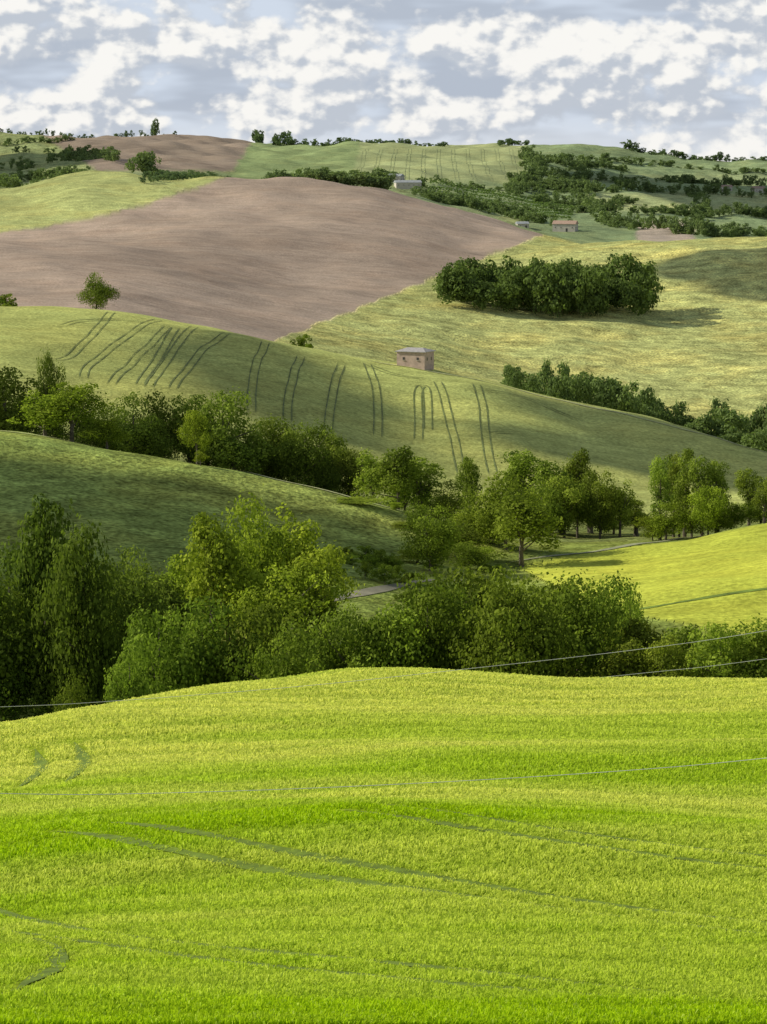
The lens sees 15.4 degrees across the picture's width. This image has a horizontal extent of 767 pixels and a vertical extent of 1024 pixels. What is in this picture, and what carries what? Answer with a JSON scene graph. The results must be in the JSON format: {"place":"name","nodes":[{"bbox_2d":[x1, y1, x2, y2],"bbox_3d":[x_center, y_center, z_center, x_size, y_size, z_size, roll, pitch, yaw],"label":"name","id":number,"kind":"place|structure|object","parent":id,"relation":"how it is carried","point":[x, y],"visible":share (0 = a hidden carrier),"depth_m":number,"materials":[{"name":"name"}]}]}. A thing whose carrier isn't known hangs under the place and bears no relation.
{"place":"outdoors","nodes":[
{"label":"outdoors","id":0,"kind":"place"},
{"bbox_2d":[0,131,766,1023],"bbox_3d":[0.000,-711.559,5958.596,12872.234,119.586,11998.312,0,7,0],"label":"rolling hills terrain","id":1,"kind":"structure","parent":0,"point":[246,253],"depth_m":893.20,"materials":[{"name":"plant"}]},
{"bbox_2d":[0,364,40,433],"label":"ash tree","id":2,"kind":"object","parent":1,"relation":"on","point":[5,411],"visible":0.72,"depth_m":467.93,"materials":[{"name":"green plant"}]},
{"bbox_2d":[0,573,46,717],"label":"oak tree","id":3,"kind":"object","parent":1,"relation":"on","point":[7,636],"visible":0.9,"depth_m":232.60,"materials":[{"name":"green plant"}]},
{"bbox_2d":[0,536,50,651],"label":"ash tree","id":4,"kind":"object","parent":1,"relation":"on","point":[7,560],"visible":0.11,"depth_m":250.64,"materials":[{"name":"green plant"}]},
{"bbox_2d":[0,624,58,721],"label":"oak tree","id":5,"kind":"object","parent":1,"relation":"on","point":[25,690],"visible":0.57,"depth_m":233.31,"materials":[{"name":"green plant"}]},
{"bbox_2d":[7,493,77,691],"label":"tree","id":6,"kind":"object","parent":1,"relation":"on","point":[35,559],"visible":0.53,"depth_m":235.31,"materials":[{"name":"green plant"}]},
{"bbox_2d":[6,390,87,436],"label":"ash tree","id":7,"kind":"object","parent":1,"relation":"on","point":[39,405],"visible":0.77,"depth_m":427.30,"materials":[{"name":"green plant"}]},
{"bbox_2d":[33,347,67,438],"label":"oak tree","id":8,"kind":"object","parent":1,"relation":"on","point":[46,382],"visible":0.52,"depth_m":468.35,"materials":[{"name":"green plant"}]},
{"bbox_2d":[16,606,110,714],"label":"oak tree","id":9,"kind":"object","parent":1,"relation":"on","point":[49,685],"visible":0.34,"depth_m":231.73,"materials":[{"name":"green plant"}]},
{"bbox_2d":[49,668,91,711],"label":"tree","id":10,"kind":"object","parent":1,"relation":"on","point":[69,702],"visible":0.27,"depth_m":198.30,"materials":[{"name":"green plant"}]},
{"bbox_2d":[24,382,125,441],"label":"ash tree","id":11,"kind":"object","parent":1,"relation":"on","point":[63,399],"visible":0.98,"depth_m":426.13,"materials":[{"name":"green plant"}]},
{"bbox_2d":[24,513,127,706],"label":"tree","id":12,"kind":"object","parent":1,"relation":"on","point":[75,594],"visible":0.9,"depth_m":229.01,"materials":[{"name":"green plant"}]},
{"bbox_2d":[54,396,116,449],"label":"oak tree","id":13,"kind":"object","parent":1,"relation":"on","point":[77,437],"visible":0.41,"depth_m":471.53,"materials":[{"name":"green plant"}]},
{"bbox_2d":[76,272,119,309],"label":"oak tree","id":14,"kind":"object","parent":1,"relation":"on","point":[101,294],"visible":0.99,"depth_m":705.73,"materials":[{"name":"green plant"}]},
{"bbox_2d":[76,417,131,448],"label":"ash tree","id":15,"kind":"object","parent":1,"relation":"on","point":[109,428],"visible":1,"depth_m":424.82,"materials":[{"name":"green plant"}]},
{"bbox_2d":[80,565,147,662],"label":"ash tree","id":16,"kind":"object","parent":1,"relation":"on","point":[128,599],"visible":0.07,"depth_m":263.98,"materials":[{"name":"green plant"}]},
{"bbox_2d":[103,634,154,703],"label":"bush","id":17,"kind":"object","parent":1,"relation":"on","point":[125,687],"visible":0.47,"depth_m":191.99,"materials":[{"name":"green plant"}]},
{"bbox_2d":[109,391,159,454],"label":"ash tree","id":18,"kind":"object","parent":1,"relation":"on","point":[141,429],"visible":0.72,"depth_m":468.62,"materials":[{"name":"green plant"}]},
{"bbox_2d":[109,543,180,673],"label":"oak tree","id":19,"kind":"object","parent":1,"relation":"on","point":[154,606],"visible":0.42,"depth_m":267.81,"materials":[{"name":"green plant"}]},
{"bbox_2d":[120,413,179,459],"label":"oak tree","id":20,"kind":"object","parent":1,"relation":"on","point":[157,447],"visible":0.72,"depth_m":470.07,"materials":[{"name":"green plant"}]},
{"bbox_2d":[115,597,210,693],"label":"oak tree","id":21,"kind":"object","parent":1,"relation":"on","point":[176,674],"visible":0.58,"depth_m":200.97,"materials":[{"name":"green plant"}]},
{"bbox_2d":[131,383,194,457],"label":"oak tree","id":22,"kind":"object","parent":1,"relation":"on","point":[155,409],"visible":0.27,"depth_m":477.12,"materials":[{"name":"green plant"}]},
{"bbox_2d":[127,563,217,664],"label":"ash tree","id":23,"kind":"object","parent":1,"relation":"on","point":[176,600],"visible":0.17,"depth_m":275.45,"materials":[{"name":"green plant"}]},
{"bbox_2d":[138,169,230,182],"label":"hedgerow","id":24,"kind":"object","parent":1,"relation":"on","point":[166,175],"visible":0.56,"depth_m":1471.78,"materials":[{"name":"plant"}]},
{"bbox_2d":[161,553,217,639],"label":"ash tree","id":25,"kind":"object","parent":1,"relation":"on","point":[172,565],"visible":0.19,"depth_m":287.67,"materials":[{"name":"green plant"}]},
{"bbox_2d":[116,579,267,686],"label":"oak tree","id":26,"kind":"object","parent":1,"relation":"on","point":[210,643],"visible":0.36,"depth_m":204.49,"materials":[{"name":"green plant"}]},
{"bbox_2d":[166,389,218,464],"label":"ash tree","id":27,"kind":"object","parent":1,"relation":"on","point":[181,447],"visible":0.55,"depth_m":477.60,"materials":[{"name":"green plant"}]},
{"bbox_2d":[177,408,213,464],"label":"ash tree","id":28,"kind":"object","parent":1,"relation":"on","point":[198,426],"visible":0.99,"depth_m":409.17,"materials":[{"name":"green plant"}]},
{"bbox_2d":[175,511,258,633],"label":"ash tree","id":29,"kind":"object","parent":1,"relation":"on","point":[214,565],"visible":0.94,"depth_m":281.71,"materials":[{"name":"green plant"}]},
{"bbox_2d":[192,386,264,470],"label":"ash tree","id":30,"kind":"object","parent":1,"relation":"on","point":[229,406],"visible":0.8,"depth_m":473.24,"materials":[{"name":"green plant"}]},
{"bbox_2d":[209,436,266,474],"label":"ash tree","id":31,"kind":"object","parent":1,"relation":"on","point":[243,453],"visible":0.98,"depth_m":471.14,"materials":[{"name":"green plant"}]},
{"bbox_2d":[188,590,314,683],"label":"oak tree","id":32,"kind":"object","parent":1,"relation":"on","point":[241,624],"visible":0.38,"depth_m":205.39,"materials":[{"name":"green plant"}]},
{"bbox_2d":[227,424,283,472],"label":"ash tree","id":33,"kind":"object","parent":1,"relation":"on","point":[265,448],"visible":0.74,"depth_m":475.80,"materials":[{"name":"green plant"}]},
{"bbox_2d":[219,484,303,628],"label":"oak tree","id":34,"kind":"object","parent":1,"relation":"on","point":[273,542],"visible":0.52,"depth_m":291.55,"materials":[{"name":"green plant"}]},
{"bbox_2d":[216,608,328,680],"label":"oak tree","id":35,"kind":"object","parent":1,"relation":"on","point":[286,664],"visible":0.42,"depth_m":197.93,"materials":[{"name":"green plant"}]},
{"bbox_2d":[243,413,308,481],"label":"oak tree","id":36,"kind":"object","parent":1,"relation":"on","point":[273,438],"visible":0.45,"depth_m":481.92,"materials":[{"name":"green plant"}]},
{"bbox_2d":[223,554,347,655],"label":"oak tree","id":37,"kind":"object","parent":1,"relation":"on","point":[288,581],"visible":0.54,"depth_m":278.82,"materials":[{"name":"green plant"}]},
{"bbox_2d":[259,502,346,635],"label":"ash tree","id":38,"kind":"object","parent":1,"relation":"on","point":[303,535],"visible":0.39,"depth_m":296.74,"materials":[{"name":"green plant"}]},
{"bbox_2d":[269,415,344,486],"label":"oak tree","id":39,"kind":"object","parent":1,"relation":"on","point":[303,460],"visible":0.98,"depth_m":474.48,"materials":[{"name":"green plant"}]},
{"bbox_2d":[53,312,581,473],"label":"tractor tramlines","id":40,"kind":"object","parent":1,"relation":"on","point":[159,363],"visible":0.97,"depth_m":604.54,"materials":[{"name":"plant"}]},
{"bbox_2d":[280,540,364,640],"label":"ash tree","id":41,"kind":"object","parent":1,"relation":"on","point":[321,555],"visible":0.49,"depth_m":282.55,"materials":[{"name":"green plant"}]},
{"bbox_2d":[300,456,344,491],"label":"oak tree","id":42,"kind":"object","parent":1,"relation":"on","point":[326,482],"visible":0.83,"depth_m":476.91,"materials":[{"name":"green plant"}]},
{"bbox_2d":[318,429,356,492],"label":"oak tree","id":43,"kind":"object","parent":1,"relation":"on","point":[340,452],"visible":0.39,"depth_m":483.12,"materials":[{"name":"green plant"}]},
{"bbox_2d":[331,446,369,496],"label":"oak tree","id":44,"kind":"object","parent":1,"relation":"on","point":[351,467],"visible":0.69,"depth_m":480.35,"materials":[{"name":"green plant"}]},
{"bbox_2d":[301,597,405,669],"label":"oak tree","id":45,"kind":"object","parent":1,"relation":"on","point":[348,641],"visible":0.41,"depth_m":204.09,"materials":[{"name":"green plant"}]},
{"bbox_2d":[348,447,390,502],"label":"ash tree","id":46,"kind":"object","parent":1,"relation":"on","point":[368,462],"visible":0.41,"depth_m":460.09,"materials":[{"name":"green plant"}]},
{"bbox_2d":[0,666,766,1023],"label":"wheat crop","id":47,"kind":"object","parent":1,"relation":"on","point":[610,724],"visible":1,"depth_m":70.05,"materials":[{"name":"plant"}]},
{"bbox_2d":[0,134,766,237],"bbox_3d":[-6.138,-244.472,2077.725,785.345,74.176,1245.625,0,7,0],"label":"distant woodland","id":48,"kind":"object","parent":1,"relation":"on","point":[521,181],"visible":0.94,"depth_m":2085.32,"materials":[{"name":"green plant"}]},
{"bbox_2d":[0,742,766,1002],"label":"field wheel tracks","id":49,"kind":"object","parent":1,"relation":"on","point":[45,972],"visible":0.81,"depth_m":68.14,"materials":[{"name":"plant"}]},
{"bbox_2d":[0,117,766,161],"bbox_3d":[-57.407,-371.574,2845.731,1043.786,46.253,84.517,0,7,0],"label":"skyline trees","id":50,"kind":"object","parent":1,"relation":"on","point":[257,137],"visible":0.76,"depth_m":2854.04,"materials":[{"name":"plant"}]},
{"bbox_2d":[341,598,440,667],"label":"oak tree","id":51,"kind":"object","parent":1,"relation":"on","point":[396,660],"visible":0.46,"depth_m":203.39,"materials":[{"name":"green plant"}]},
{"bbox_2d":[364,445,424,509],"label":"ash tree","id":52,"kind":"object","parent":1,"relation":"on","point":[396,466],"visible":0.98,"depth_m":450.31,"materials":[{"name":"green plant"}]},
{"bbox_2d":[395,347,435,369],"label":"stone farmhouse","id":53,"kind":"object","parent":1,"relation":"on","point":[419,358],"visible":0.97,"depth_m":648.41,"materials":[{"name":"beige stone"}]},
{"bbox_2d":[402,456,445,511],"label":"poplar tree","id":54,"kind":"object","parent":1,"relation":"on","point":[423,491],"visible":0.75,"depth_m":456.28,"materials":[{"name":"green plant"}]},
{"bbox_2d":[365,553,488,669],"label":"oak tree","id":55,"kind":"object","parent":1,"relation":"on","point":[440,628],"visible":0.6,"depth_m":204.97,"materials":[{"name":"green plant"}]},
{"bbox_2d":[395,499,466,571],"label":"oak tree","id":56,"kind":"object","parent":1,"relation":"on","point":[437,538],"visible":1,"depth_m":357.05,"materials":[{"name":"green plant"}]},
{"bbox_2d":[405,578,493,668],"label":"oak tree","id":57,"kind":"object","parent":1,"relation":"on","point":[461,606],"visible":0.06,"depth_m":210.95,"materials":[{"name":"green plant"}]},
{"bbox_2d":[428,478,473,521],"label":"ash tree","id":58,"kind":"object","parent":1,"relation":"on","point":[446,499],"visible":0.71,"depth_m":449.64,"materials":[{"name":"green plant"}]},
{"bbox_2d":[454,454,482,509],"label":"ash tree","id":59,"kind":"object","parent":1,"relation":"on","point":[467,477],"visible":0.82,"depth_m":474.97,"materials":[{"name":"green plant"}]},
{"bbox_2d":[447,523,495,559],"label":"tree","id":60,"kind":"object","parent":1,"relation":"on","point":[468,535],"visible":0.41,"depth_m":378.26,"materials":[{"name":"green plant"}]},
{"bbox_2d":[451,496,492,540],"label":"oak tree","id":61,"kind":"object","parent":1,"relation":"on","point":[461,518],"visible":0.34,"depth_m":392.96,"materials":[{"name":"green plant"}]},
{"bbox_2d":[449,539,499,568],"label":"bush","id":62,"kind":"object","parent":1,"relation":"on","point":[468,551],"visible":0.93,"depth_m":371.43,"materials":[{"name":"green plant"}]},
{"bbox_2d":[426,556,528,670],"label":"oak tree","id":63,"kind":"object","parent":1,"relation":"on","point":[473,588],"visible":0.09,"depth_m":215.40,"materials":[{"name":"green plant"}]},
{"bbox_2d":[422,180,578,217],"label":"hedgerow","id":64,"kind":"object","parent":1,"relation":"on","point":[483,191],"visible":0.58,"depth_m":2057.53,"materials":[{"name":"plant"}]},
{"bbox_2d":[458,465,552,549],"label":"oak tree","id":65,"kind":"object","parent":1,"relation":"on","point":[492,492],"visible":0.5,"depth_m":387.81,"materials":[{"name":"green plant"}]},
{"bbox_2d":[440,558,579,676],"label":"oak tree","id":66,"kind":"object","parent":1,"relation":"on","point":[462,654],"visible":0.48,"depth_m":200.93,"materials":[{"name":"green plant"}]},
{"bbox_2d":[497,448,542,494],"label":"poplar tree","id":67,"kind":"object","parent":1,"relation":"on","point":[523,468],"visible":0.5,"depth_m":464.71,"materials":[{"name":"green plant"}]},
{"bbox_2d":[474,575,575,676],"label":"oak tree","id":68,"kind":"object","parent":1,"relation":"on","point":[536,637],"visible":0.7,"depth_m":199.53,"materials":[{"name":"green plant"}]},
{"bbox_2d":[487,493,566,566],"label":"ash tree","id":69,"kind":"object","parent":1,"relation":"on","point":[525,524],"visible":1,"depth_m":375.90,"materials":[{"name":"green plant"}]},
{"bbox_2d":[507,569,582,674],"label":"oak tree","id":70,"kind":"object","parent":1,"relation":"on","point":[551,585],"visible":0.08,"depth_m":210.66,"materials":[{"name":"green plant"}]},
{"bbox_2d":[527,484,566,536],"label":"ash tree","id":71,"kind":"object","parent":1,"relation":"on","point":[556,509],"visible":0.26,"depth_m":444.48,"materials":[{"name":"green plant"}]},
{"bbox_2d":[432,250,664,316],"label":"tree grove","id":72,"kind":"object","parent":1,"relation":"on","point":[567,285],"visible":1,"depth_m":1007.19,"materials":[{"name":"plant"}]},
{"bbox_2d":[524,460,575,500],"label":"ash tree","id":73,"kind":"object","parent":1,"relation":"on","point":[545,470],"visible":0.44,"depth_m":453.82,"materials":[{"name":"green plant"}]},
{"bbox_2d":[539,472,591,538],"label":"oak tree","id":74,"kind":"object","parent":1,"relation":"on","point":[573,496],"visible":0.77,"depth_m":447.66,"materials":[{"name":"green plant"}]},
{"bbox_2d":[561,447,594,530],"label":"ash tree","id":75,"kind":"object","parent":1,"relation":"on","point":[582,458],"visible":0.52,"depth_m":458.79,"materials":[{"name":"green plant"}]},
{"bbox_2d":[525,569,632,677],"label":"oak tree","id":76,"kind":"object","parent":1,"relation":"on","point":[586,641],"visible":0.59,"depth_m":206.86,"materials":[{"name":"green plant"}]},
{"bbox_2d":[578,466,625,538],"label":"oak tree","id":77,"kind":"object","parent":1,"relation":"on","point":[606,496],"visible":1,"depth_m":448.74,"materials":[{"name":"green plant"}]},
{"bbox_2d":[589,480,645,537],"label":"ash tree","id":78,"kind":"object","parent":1,"relation":"on","point":[625,510],"visible":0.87,"depth_m":450.38,"materials":[{"name":"green plant"}]},
{"bbox_2d":[590,637,647,677],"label":"ash tree","id":79,"kind":"object","parent":1,"relation":"on","point":[620,663],"visible":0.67,"depth_m":204.90,"materials":[{"name":"green plant"}]},
{"bbox_2d":[586,568,652,649],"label":"oak tree","id":80,"kind":"object","parent":1,"relation":"on","point":[618,595],"visible":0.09,"depth_m":225.33,"materials":[{"name":"green plant"}]},
{"bbox_2d":[611,583,645,651],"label":"oak tree","id":81,"kind":"object","parent":1,"relation":"on","point":[635,614],"visible":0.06,"depth_m":221.06,"materials":[{"name":"green plant"}]},
{"bbox_2d":[498,357,766,451],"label":"distant hedgerow","id":82,"kind":"object","parent":1,"relation":"on","point":[725,423],"visible":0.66,"depth_m":726.43,"materials":[{"name":"green plant"}]},
{"bbox_2d":[621,500,661,536],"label":"poplar tree","id":83,"kind":"object","parent":1,"relation":"on","point":[636,510],"visible":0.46,"depth_m":455.43,"materials":[{"name":"green plant"}]},
{"bbox_2d":[609,616,686,675],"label":"ash tree","id":84,"kind":"object","parent":1,"relation":"on","point":[638,632],"visible":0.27,"depth_m":208.37,"materials":[{"name":"green plant"}]},
{"bbox_2d":[648,455,673,539],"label":"poplar tree","id":85,"kind":"object","parent":1,"relation":"on","point":[659,477],"visible":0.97,"depth_m":418.76,"materials":[{"name":"green plant"}]},
{"bbox_2d":[634,634,696,677],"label":"ash tree","id":86,"kind":"object","parent":1,"relation":"on","point":[662,665],"visible":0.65,"depth_m":203.15,"materials":[{"name":"green plant"}]},
{"bbox_2d":[645,501,688,539],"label":"ash tree","id":87,"kind":"object","parent":1,"relation":"on","point":[664,523],"visible":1,"depth_m":415.80,"materials":[{"name":"green plant"}]},
{"bbox_2d":[664,451,684,536],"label":"poplar tree","id":88,"kind":"object","parent":1,"relation":"on","point":[675,469],"visible":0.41,"depth_m":429.87,"materials":[{"name":"green plant"}]},
{"bbox_2d":[670,448,695,536],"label":"poplar tree","id":89,"kind":"object","parent":1,"relation":"on","point":[683,490],"visible":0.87,"depth_m":424.17,"materials":[{"name":"green plant"}]},
{"bbox_2d":[663,623,704,672],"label":"ash tree","id":90,"kind":"object","parent":1,"relation":"on","point":[683,636],"visible":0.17,"depth_m":214.75,"materials":[{"name":"green plant"}]},
{"bbox_2d":[671,494,706,537],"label":"ash tree","id":91,"kind":"object","parent":1,"relation":"on","point":[691,529],"visible":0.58,"depth_m":419.96,"materials":[{"name":"green plant"}]},
{"bbox_2d":[686,454,718,535],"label":"poplar tree","id":92,"kind":"object","parent":1,"relation":"on","point":[698,482],"visible":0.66,"depth_m":421.81,"materials":[{"name":"green plant"}]},
{"bbox_2d":[686,482,733,534],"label":"oak tree","id":93,"kind":"object","parent":1,"relation":"on","point":[714,508],"visible":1,"depth_m":414.41,"materials":[{"name":"green plant"}]},
{"bbox_2d":[705,459,731,533],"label":"poplar tree","id":94,"kind":"object","parent":1,"relation":"on","point":[720,481],"visible":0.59,"depth_m":423.28,"materials":[{"name":"green plant"}]},
{"bbox_2d":[686,618,766,677],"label":"ash tree","id":95,"kind":"object","parent":1,"relation":"on","point":[719,670],"visible":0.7,"depth_m":201.88,"materials":[{"name":"green plant"}]},
{"bbox_2d":[722,501,755,528],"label":"bush","id":96,"kind":"object","parent":1,"relation":"on","point":[736,509],"visible":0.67,"depth_m":424.11,"materials":[{"name":"green plant"}]},
{"bbox_2d":[715,642,765,677],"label":"ash tree","id":97,"kind":"object","parent":1,"relation":"on","point":[743,663],"visible":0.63,"depth_m":201.75,"materials":[{"name":"green plant"}]},
{"bbox_2d":[734,467,764,525],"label":"poplar tree","id":98,"kind":"object","parent":1,"relation":"on","point":[746,487],"visible":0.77,"depth_m":437.85,"materials":[{"name":"green plant"}]},
{"bbox_2d":[734,617,766,677],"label":"ash tree","id":99,"kind":"object","parent":1,"relation":"on","point":[760,648],"visible":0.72,"depth_m":202.06,"materials":[{"name":"green plant"}]},
{"bbox_2d":[750,476,766,522],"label":"poplar tree","id":100,"kind":"object","parent":1,"relation":"on","point":[762,488],"visible":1,"depth_m":416.16,"materials":[{"name":"green plant"}]},
{"bbox_3d":[19.320,6.667,64.533,0.305,5.077,2.200,0,7,0],"label":"utility pole","id":101,"kind":"object","parent":1,"relation":"on","visible":0},
{"bbox_2d":[0,758,765,794],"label":"power line","id":102,"kind":"object","parent":101,"relation":"attached to","point":[373,785],"visible":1,"depth_m":65.18,"materials":[{"name":"metal"}]},
{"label":"utility pole","id":103,"kind":"object","parent":1,"relation":"on","visible":0},
{"bbox_2d":[4,630,766,706],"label":"power line","id":104,"kind":"object","parent":103,"relation":"attached to","point":[380,678],"visible":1,"depth_m":116.63,"materials":[{"name":"metal"}]},
{"bbox_2d":[0,0,766,161],"label":"sky","id":105,"kind":"structure","parent":0,"point":[689,77],"materials":[{"name":"white"}]},
{"bbox_2d":[334,579,454,600],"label":"dirt path","id":106,"kind":"structure","parent":0,"point":[374,590],"depth_m":329.89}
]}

